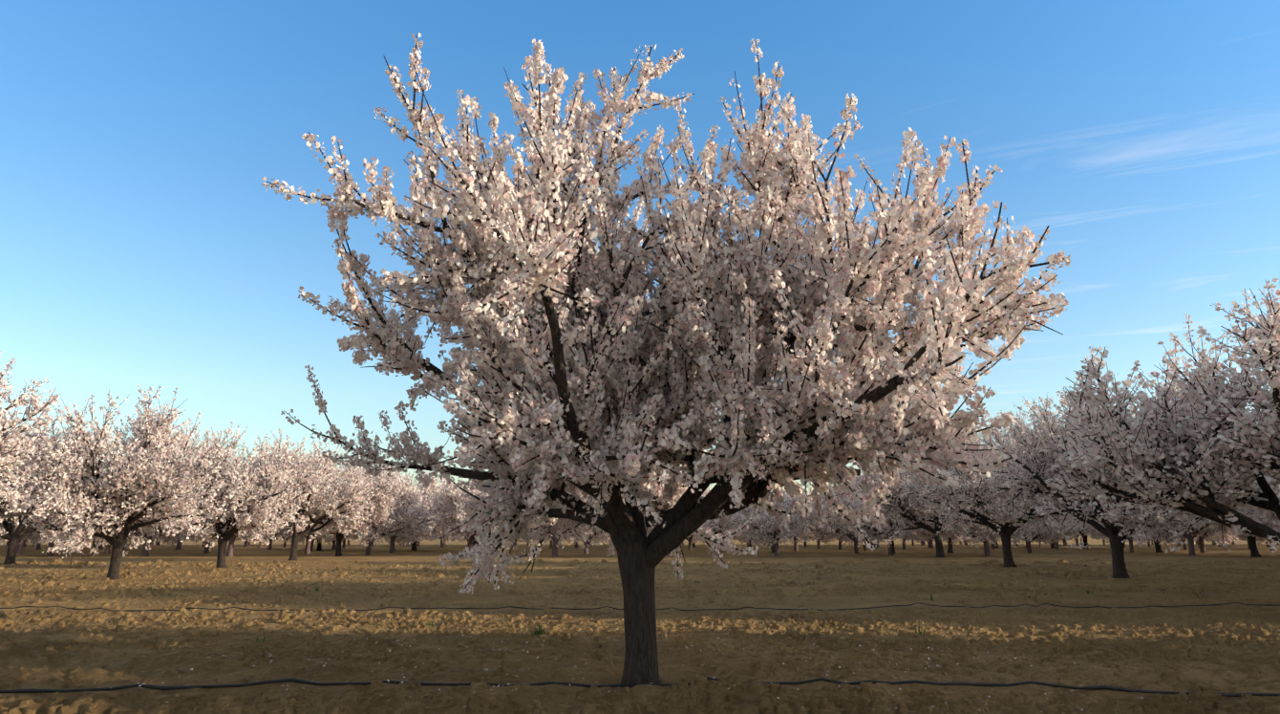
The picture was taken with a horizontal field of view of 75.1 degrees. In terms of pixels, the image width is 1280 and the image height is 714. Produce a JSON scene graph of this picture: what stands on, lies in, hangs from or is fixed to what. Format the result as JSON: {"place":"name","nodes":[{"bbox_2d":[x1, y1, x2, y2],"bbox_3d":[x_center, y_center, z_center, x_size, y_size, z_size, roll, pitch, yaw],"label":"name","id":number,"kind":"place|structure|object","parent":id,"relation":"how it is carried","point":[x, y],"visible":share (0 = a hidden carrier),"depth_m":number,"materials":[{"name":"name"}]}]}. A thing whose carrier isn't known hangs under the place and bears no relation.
{"place":"outdoors","nodes":[
{"label":"outdoors","id":0,"kind":"place"},
{"bbox_2d":[0,535,1279,713],"bbox_3d":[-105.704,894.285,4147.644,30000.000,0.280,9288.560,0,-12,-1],"label":"soil","id":1,"kind":"structure","parent":0,"point":[189,553],"depth_m":14.06,"materials":[{"name":"brown soil"}]},
{"bbox_2d":[0,521,57,554],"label":"almond tree","id":2,"kind":"object","parent":1,"relation":"on","point":[20,547],"depth_m":63.14,"materials":[{"name":"pink plant"}]},
{"bbox_2d":[24,536,41,549],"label":"almond tree","id":3,"kind":"object","parent":1,"relation":"on","point":[37,545],"depth_m":81.94,"materials":[{"name":"plant"}]},
{"bbox_2d":[0,350,66,534],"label":"almond tree","id":4,"kind":"object","parent":1,"relation":"on","point":[32,507],"visible":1,"depth_m":20.07,"materials":[{"name":"pink plant"}]},
{"bbox_2d":[0,487,94,555],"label":"almond tree","id":5,"kind":"object","parent":1,"relation":"on","point":[31,534],"visible":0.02,"depth_m":56.06,"materials":[{"name":"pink plant"}]},
{"bbox_2d":[0,421,118,564],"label":"almond tree","id":6,"kind":"object","parent":1,"relation":"on","point":[13,536],"visible":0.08,"depth_m":39.97,"materials":[{"name":"pink plant"}]},
{"bbox_2d":[88,526,127,551],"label":"almond tree","id":7,"kind":"object","parent":1,"relation":"on","point":[125,546],"depth_m":70.86,"materials":[{"name":"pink plant"}]},
{"bbox_2d":[85,527,151,553],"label":"almond tree","id":8,"kind":"object","parent":1,"relation":"on","point":[107,549],"depth_m":64.20,"materials":[{"name":"pink plant"}]},
{"bbox_2d":[7,384,238,578],"bbox_3d":[-16.531,4.165,26.772,6.910,6.291,6.755,-14,-20,39],"label":"almond tree","id":9,"kind":"object","parent":1,"relation":"on","point":[152,463],"visible":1,"depth_m":25.82,"materials":[{"name":"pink plant"}]},
{"bbox_2d":[90,484,192,555],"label":"almond tree","id":10,"kind":"object","parent":1,"relation":"on","point":[147,535],"visible":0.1,"depth_m":56.23,"materials":[{"name":"pink plant"}]},
{"bbox_2d":[129,534,177,548],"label":"almond tree","id":11,"kind":"object","parent":1,"relation":"on","point":[151,544],"depth_m":90.22,"materials":[{"name":"brown plant"}]},
{"bbox_2d":[151,532,181,549],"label":"almond tree","id":12,"kind":"object","parent":1,"relation":"on","point":[179,544],"depth_m":81.61,"materials":[{"name":"pink plant"}]},
{"bbox_2d":[171,487,239,553],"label":"almond tree","id":13,"kind":"object","parent":1,"relation":"on","point":[206,549],"depth_m":64.58,"materials":[{"name":"pink plant"}]},
{"bbox_2d":[177,489,277,555],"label":"almond tree","id":14,"kind":"object","parent":1,"relation":"on","point":[231,544],"visible":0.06,"depth_m":54.72,"materials":[{"name":"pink plant"}]},
{"bbox_2d":[140,421,319,567],"bbox_3d":[-17.790,6.083,35.674,7.219,6.328,6.866,0,-12,-2],"label":"almond tree","id":15,"kind":"object","parent":1,"relation":"on","point":[263,487],"visible":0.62,"depth_m":34.77,"materials":[{"name":"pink plant"}]},
{"bbox_2d":[247,530,285,549],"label":"almond tree","id":16,"kind":"object","parent":1,"relation":"on","point":[270,543],"depth_m":82.68,"materials":[{"name":"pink plant"}]},
{"bbox_2d":[277,533,313,548],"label":"almond tree","id":17,"kind":"object","parent":1,"relation":"on","point":[285,544],"depth_m":90.21,"materials":[{"name":"plant"}]},
{"bbox_2d":[218,435,374,559],"bbox_3d":[-18.798,7.863,45.681,8.125,6.986,8.702,10,-17,-34],"label":"almond tree","id":18,"kind":"object","parent":1,"relation":"on","point":[345,504],"visible":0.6,"depth_m":44.81,"materials":[{"name":"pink plant"}]},
{"bbox_2d":[270,471,336,554],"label":"almond tree","id":19,"kind":"object","parent":1,"relation":"on","point":[306,536],"visible":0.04,"depth_m":63.59,"materials":[{"name":"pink plant"}]},
{"bbox_2d":[288,533,330,551],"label":"almond tree","id":20,"kind":"object","parent":1,"relation":"on","point":[311,543],"depth_m":74.32,"materials":[{"name":"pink plant"}]},
{"bbox_2d":[316,538,329,550],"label":"almond tree","id":21,"kind":"object","parent":1,"relation":"on","point":[319,545],"depth_m":77.61,"materials":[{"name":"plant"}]},
{"bbox_2d":[328,533,359,549],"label":"almond tree","id":22,"kind":"object","parent":1,"relation":"on","point":[333,544],"depth_m":81.63,"materials":[{"name":"plant"}]},
{"bbox_2d":[326,534,363,547],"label":"almond tree","id":23,"kind":"object","parent":1,"relation":"on","point":[344,543],"depth_m":91.41,"materials":[{"name":"plant"}]},
{"bbox_2d":[287,445,409,555],"bbox_3d":[-20.418,9.941,56.867,8.963,7.832,8.976,4,-12,-21],"label":"almond tree","id":24,"kind":"object","parent":1,"relation":"on","point":[394,485],"visible":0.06,"depth_m":55.89,"materials":[{"name":"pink plant"}]},
{"bbox_2d":[320,475,426,554],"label":"almond tree","id":25,"kind":"object","parent":1,"relation":"on","point":[409,522],"visible":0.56,"depth_m":56.82,"materials":[{"name":"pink plant"}]},
{"bbox_2d":[348,464,417,552],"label":"almond tree","id":26,"kind":"object","parent":1,"relation":"on","point":[404,477],"depth_m":73.37,"materials":[{"name":"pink plant"}]},
{"bbox_2d":[382,485,435,551],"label":"almond tree","id":27,"kind":"object","parent":1,"relation":"on","point":[416,531],"visible":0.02,"depth_m":74.69,"materials":[{"name":"pink plant"}]},
{"bbox_2d":[380,478,440,553],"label":"almond tree","id":28,"kind":"object","parent":1,"relation":"on","point":[427,520],"visible":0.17,"depth_m":66.61,"materials":[{"name":"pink plant"}]},
{"bbox_2d":[398,526,439,547],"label":"almond tree","id":29,"kind":"object","parent":1,"relation":"on","point":[425,537],"visible":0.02,"depth_m":81.42,"materials":[{"name":"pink plant"}]},
{"bbox_2d":[396,469,450,550],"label":"almond tree","id":30,"kind":"object","parent":1,"relation":"on","point":[432,489],"visible":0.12,"depth_m":77.90,"materials":[{"name":"pink plant"}]},
{"bbox_2d":[423,530,453,547],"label":"almond tree","id":31,"kind":"object","parent":1,"relation":"on","point":[437,536],"visible":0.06,"depth_m":99.04,"materials":[{"name":"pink plant"}]},
{"bbox_2d":[433,487,476,550],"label":"almond tree","id":32,"kind":"object","parent":1,"relation":"on","point":[474,542],"visible":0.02,"depth_m":74.31,"materials":[{"name":"pink plant"}]},
{"bbox_2d":[426,475,505,554],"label":"almond tree","id":33,"kind":"object","parent":1,"relation":"on","point":[451,505],"visible":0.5,"depth_m":56.01,"materials":[{"name":"pink plant"}]},
{"bbox_2d":[508,534,566,551],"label":"almond tree","id":34,"kind":"object","parent":1,"relation":"on","point":[534,542],"depth_m":72.52,"materials":[{"name":"pink plant"}]},
{"bbox_2d":[505,486,602,555],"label":"almond tree","id":35,"kind":"object","parent":1,"relation":"on","point":[556,540],"visible":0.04,"depth_m":56.39,"materials":[{"name":"pink plant"}]},
{"bbox_2d":[556,521,609,553],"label":"almond tree","id":36,"kind":"object","parent":1,"relation":"on","point":[593,528],"visible":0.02,"depth_m":63.89,"materials":[{"name":"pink plant"}]},
{"bbox_2d":[0,557,1279,713],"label":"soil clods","id":37,"kind":"object","parent":1,"relation":"on","point":[289,702],"visible":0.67,"depth_m":10.58,"materials":[{"name":"brown soil"}]},
{"bbox_2d":[0,676,1279,696],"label":"drip hose","id":38,"kind":"object","parent":1,"relation":"on","point":[151,686],"visible":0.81,"depth_m":7.21,"materials":[{"name":"black"}]},
{"bbox_2d":[0,601,1279,611],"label":"drip hose","id":39,"kind":"object","parent":1,"relation":"on","point":[655,608],"visible":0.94,"depth_m":15.35,"materials":[{"name":"black"}]},
{"bbox_2d":[81,572,1204,641],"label":"weed tufts","id":40,"kind":"object","parent":1,"relation":"on","point":[541,630],"visible":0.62,"depth_m":12.34,"materials":[{"name":"green plant"}]},
{"bbox_2d":[109,626,1191,713],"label":"fallen petals","id":41,"kind":"object","parent":1,"relation":"on","point":[625,648],"visible":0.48,"depth_m":8.41,"materials":[{"name":"pink"}]},
{"bbox_2d":[261,32,1070,687],"bbox_3d":[-0.004,0.164,8.216,7.276,6.469,7.066,0,-12,-1],"label":"almond tree","id":42,"kind":"object","parent":1,"relation":"on","point":[590,390],"visible":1,"depth_m":7.15,"materials":[{"name":"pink plant"}]},
{"bbox_2d":[642,468,717,554],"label":"almond tree","id":43,"kind":"object","parent":1,"relation":"on","point":[665,475],"visible":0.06,"depth_m":56.92,"materials":[{"name":"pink plant"}]},
{"bbox_2d":[677,531,711,547],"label":"almond tree","id":44,"kind":"object","parent":1,"relation":"on","point":[693,541],"depth_m":91.25,"materials":[{"name":"pink plant"}]},
{"bbox_2d":[685,525,705,549],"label":"almond tree","id":45,"kind":"object","parent":1,"relation":"on","point":[690,537],"depth_m":81.84,"materials":[{"name":"brown plant"}]},
{"bbox_2d":[693,486,746,551],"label":"almond tree","id":46,"kind":"object","parent":1,"relation":"on","point":[718,527],"visible":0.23,"depth_m":72.25,"materials":[{"name":"pink plant"}]},
{"bbox_2d":[714,530,750,547],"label":"almond tree","id":47,"kind":"object","parent":1,"relation":"on","point":[749,544],"depth_m":92.86,"materials":[{"name":"brown plant"}]},
{"bbox_2d":[726,486,814,555],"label":"almond tree","id":48,"kind":"object","parent":1,"relation":"on","point":[764,527],"visible":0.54,"depth_m":54.76,"materials":[{"name":"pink plant"}]},
{"bbox_2d":[730,492,810,553],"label":"almond tree","id":49,"kind":"object","parent":1,"relation":"on","point":[773,548],"visible":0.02,"depth_m":65.54,"materials":[{"name":"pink plant"}]},
{"bbox_2d":[771,480,826,551],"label":"almond tree","id":50,"kind":"object","parent":1,"relation":"on","point":[810,527],"visible":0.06,"depth_m":72.59,"materials":[{"name":"pink plant"}]},
{"bbox_2d":[791,531,831,548],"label":"almond tree","id":51,"kind":"object","parent":1,"relation":"on","point":[819,542],"visible":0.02,"depth_m":91.32,"materials":[{"name":"pink plant"}]},
{"bbox_2d":[809,528,843,549],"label":"almond tree","id":52,"kind":"object","parent":1,"relation":"on","point":[829,540],"visible":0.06,"depth_m":83.46,"materials":[{"name":"pink plant"}]},
{"bbox_2d":[805,479,870,553],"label":"almond tree","id":53,"kind":"object","parent":1,"relation":"on","point":[831,527],"visible":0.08,"depth_m":64.45,"materials":[{"name":"pink plant"}]},
{"bbox_2d":[825,507,867,550],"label":"almond tree","id":54,"kind":"object","parent":1,"relation":"on","point":[851,542],"depth_m":75.06,"materials":[{"name":"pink plant"}]},
{"bbox_2d":[833,481,934,554],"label":"almond tree","id":55,"kind":"object","parent":1,"relation":"on","point":[872,532],"visible":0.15,"depth_m":57.29,"materials":[{"name":"pink plant"}]},
{"bbox_2d":[837,468,932,553],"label":"almond tree","id":56,"kind":"object","parent":1,"relation":"on","point":[915,533],"depth_m":65.13,"materials":[{"name":"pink plant"}]},
{"bbox_2d":[898,530,926,549],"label":"almond tree","id":57,"kind":"object","parent":1,"relation":"on","point":[904,544],"visible":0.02,"depth_m":83.61,"materials":[{"name":"pink plant"}]},
{"bbox_2d":[852,436,1003,556],"bbox_3d":[18.541,8.662,52.073,10.323,8.152,9.634,7,-16,-32],"label":"almond tree","id":58,"kind":"object","parent":1,"relation":"on","point":[898,506],"visible":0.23,"depth_m":51.27,"materials":[{"name":"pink plant"}]},
{"bbox_2d":[914,528,959,541],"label":"almond tree","id":59,"kind":"object","parent":1,"relation":"on","point":[925,537],"depth_m":77.48,"materials":[{"name":"pink plant"}]},
{"bbox_2d":[929,534,947,547],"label":"almond tree","id":60,"kind":"object","parent":1,"relation":"on","point":[930,544],"depth_m":93.33,"materials":[{"name":"brown plant"}]},
{"bbox_2d":[915,520,980,553],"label":"almond tree","id":61,"kind":"object","parent":1,"relation":"on","point":[949,544],"visible":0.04,"depth_m":65.58,"materials":[{"name":"pink plant"}]},
{"bbox_2d":[928,503,1037,555],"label":"almond tree","id":62,"kind":"object","parent":1,"relation":"on","point":[977,535],"visible":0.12,"depth_m":56.27,"materials":[{"name":"pink plant"}]},
{"bbox_2d":[964,534,1013,549],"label":"almond tree","id":63,"kind":"object","parent":1,"relation":"on","point":[992,546],"visible":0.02,"depth_m":83.19,"materials":[{"name":"brown plant"}]},
{"bbox_2d":[896,408,1099,566],"bbox_3d":[16.259,5.828,37.271,9.506,7.476,8.556,1,-12,-4],"label":"almond tree","id":64,"kind":"object","parent":1,"relation":"on","point":[968,493],"visible":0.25,"depth_m":36.00,"materials":[{"name":"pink plant"}]},
{"bbox_2d":[995,528,1035,551],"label":"almond tree","id":65,"kind":"object","parent":1,"relation":"on","point":[998,536],"depth_m":74.94,"materials":[{"name":"grey plant"}]},
{"bbox_2d":[1010,507,1073,553],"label":"almond tree","id":66,"kind":"object","parent":1,"relation":"on","point":[1044,535],"visible":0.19,"depth_m":65.93,"materials":[{"name":"grey plant"}]},
{"bbox_2d":[1033,538,1055,548],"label":"almond tree","id":67,"kind":"object","parent":1,"relation":"on","point":[1053,545],"depth_m":93.85,"materials":[{"name":"brown plant"}]},
{"bbox_2d":[1032,512,1083,549],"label":"almond tree","id":68,"kind":"object","parent":1,"relation":"on","point":[1056,543],"visible":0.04,"depth_m":83.71,"materials":[{"name":"grey plant"}]},
{"bbox_2d":[1062,531,1081,545],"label":"almond tree","id":69,"kind":"object","parent":1,"relation":"on","point":[1065,542],"depth_m":111.29,"materials":[{"name":"grey plant"}]},
{"bbox_2d":[1065,527,1092,548],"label":"almond tree","id":70,"kind":"object","parent":1,"relation":"on","point":[1084,537],"depth_m":88.55,"materials":[{"name":"brown plant"}]},
{"bbox_2d":[1083,525,1128,549],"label":"almond tree","id":71,"kind":"object","parent":1,"relation":"on","point":[1094,534],"depth_m":83.49,"materials":[{"name":"grey plant"}]},
{"bbox_2d":[970,375,1271,577],"bbox_3d":[15.978,4.188,27.941,8.112,6.856,8.552,4,-13,-18],"label":"almond tree","id":72,"kind":"object","parent":1,"relation":"on","point":[1033,474],"visible":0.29,"depth_m":27.89,"materials":[{"name":"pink plant"}]},
{"bbox_2d":[1086,503,1155,552],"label":"almond tree","id":73,"kind":"object","parent":1,"relation":"on","point":[1130,544],"depth_m":65.15,"materials":[{"name":"grey plant"}]},
{"bbox_2d":[1044,277,1279,554],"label":"almond tree","id":74,"kind":"object","parent":1,"relation":"on","point":[1193,465],"visible":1,"depth_m":16.52,"materials":[{"name":"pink plant"}]},
{"bbox_2d":[1153,524,1187,552],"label":"almond tree","id":75,"kind":"object","parent":1,"relation":"on","point":[1158,546],"depth_m":65.20,"materials":[{"name":"plant"}]},
{"bbox_2d":[1143,514,1221,554],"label":"almond tree","id":76,"kind":"object","parent":1,"relation":"on","point":[1189,536],"visible":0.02,"depth_m":57.92,"materials":[{"name":"grey plant"}]},
{"bbox_2d":[1170,536,1198,549],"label":"almond tree","id":77,"kind":"object","parent":1,"relation":"on","point":[1184,544],"depth_m":84.10,"materials":[{"name":"brown plant"}]},
{"bbox_2d":[1162,533,1214,542],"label":"almond tree","id":78,"kind":"object","parent":1,"relation":"on","point":[1210,539],"depth_m":74.85,"materials":[{"name":"grey plant"}]},
{"bbox_2d":[1180,523,1238,553],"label":"almond tree","id":79,"kind":"object","parent":1,"relation":"on","point":[1202,543],"visible":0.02,"depth_m":65.11,"materials":[{"name":"pink plant"}]},
{"bbox_2d":[1189,485,1271,555],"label":"almond tree","id":80,"kind":"object","parent":1,"relation":"on","point":[1251,539],"visible":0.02,"depth_m":55.14,"materials":[{"name":"pink plant"}]},
{"bbox_2d":[1220,531,1250,549],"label":"almond tree","id":81,"kind":"object","parent":1,"relation":"on","point":[1237,541],"depth_m":84.98,"materials":[{"name":"pink plant"}]},
{"bbox_2d":[1236,531,1268,544],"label":"almond tree","id":82,"kind":"object","parent":1,"relation":"on","point":[1257,539],"depth_m":58.86,"materials":[{"name":"pink plant"}]},
{"bbox_2d":[1237,486,1279,539],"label":"almond tree","id":83,"kind":"object","parent":1,"relation":"on","point":[1269,523],"depth_m":51.96,"materials":[{"name":"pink plant"}]},
{"bbox_2d":[1238,428,1279,532],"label":"almond tree","id":84,"kind":"object","parent":1,"relation":"on","point":[1271,516],"visible":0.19,"depth_m":44.79,"materials":[{"name":"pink plant"}]},
{"bbox_2d":[0,0,1279,535],"label":"sky","id":85,"kind":"structure","parent":0,"point":[143,242],"materials":[{"name":"blue"}]}
]}

